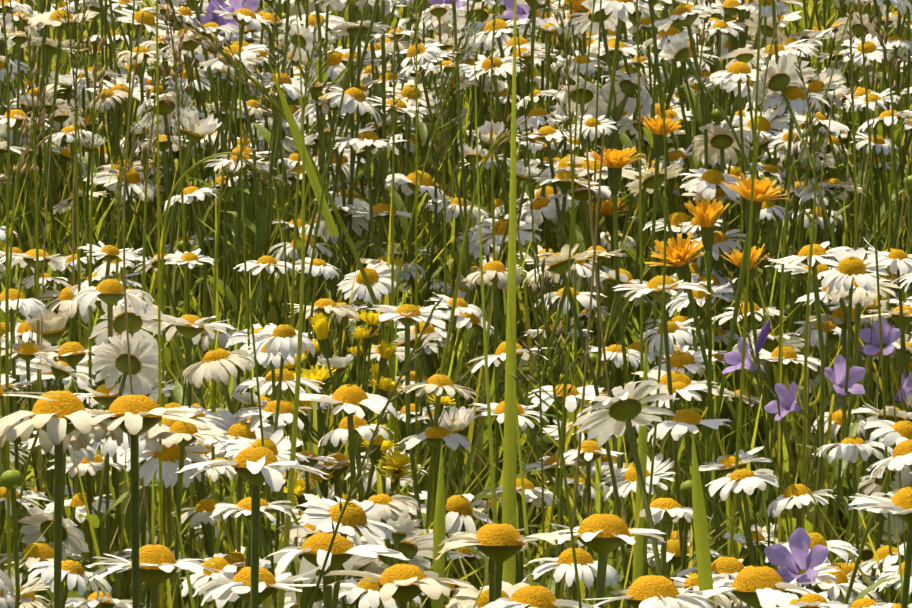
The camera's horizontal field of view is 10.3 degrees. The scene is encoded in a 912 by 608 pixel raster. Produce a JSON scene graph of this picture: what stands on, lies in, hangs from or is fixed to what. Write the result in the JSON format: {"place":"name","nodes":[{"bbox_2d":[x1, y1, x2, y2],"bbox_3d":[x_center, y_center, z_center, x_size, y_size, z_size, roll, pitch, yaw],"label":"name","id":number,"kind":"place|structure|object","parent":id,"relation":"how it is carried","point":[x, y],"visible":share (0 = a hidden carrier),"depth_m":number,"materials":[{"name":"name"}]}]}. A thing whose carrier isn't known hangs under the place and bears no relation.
{"place":"outdoors","nodes":[
{"label":"outdoors","id":0,"kind":"place"},
{"label":"ground","id":1,"kind":"structure","parent":0,"visible":0},
{"bbox_2d":[0,0,911,607],"bbox_3d":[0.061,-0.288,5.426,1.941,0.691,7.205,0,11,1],"label":"daisies","id":2,"kind":"object","parent":1,"relation":"on","point":[390,540],"visible":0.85,"depth_m":3.49,"materials":[{"name":"white plant"}]},
{"bbox_2d":[0,0,911,607],"bbox_3d":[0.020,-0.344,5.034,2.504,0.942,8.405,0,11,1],"label":"grasses","id":3,"kind":"object","parent":1,"relation":"on","point":[478,456],"visible":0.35,"depth_m":3.24,"materials":[{"name":"green plant"}]},
{"bbox_2d":[20,0,897,607],"bbox_3d":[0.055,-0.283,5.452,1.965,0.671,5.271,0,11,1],"label":"yellow wildflowers","id":4,"kind":"object","parent":1,"relation":"on","point":[678,256],"visible":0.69,"depth_m":2.91,"materials":[{"name":"plant"}]},
{"bbox_2d":[159,0,911,602],"bbox_3d":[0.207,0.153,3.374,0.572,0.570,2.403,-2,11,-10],"label":"purple bellflowers","id":5,"kind":"object","parent":1,"relation":"on","point":[797,560],"visible":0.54,"depth_m":2.84,"materials":[{"name":"purple plant"}]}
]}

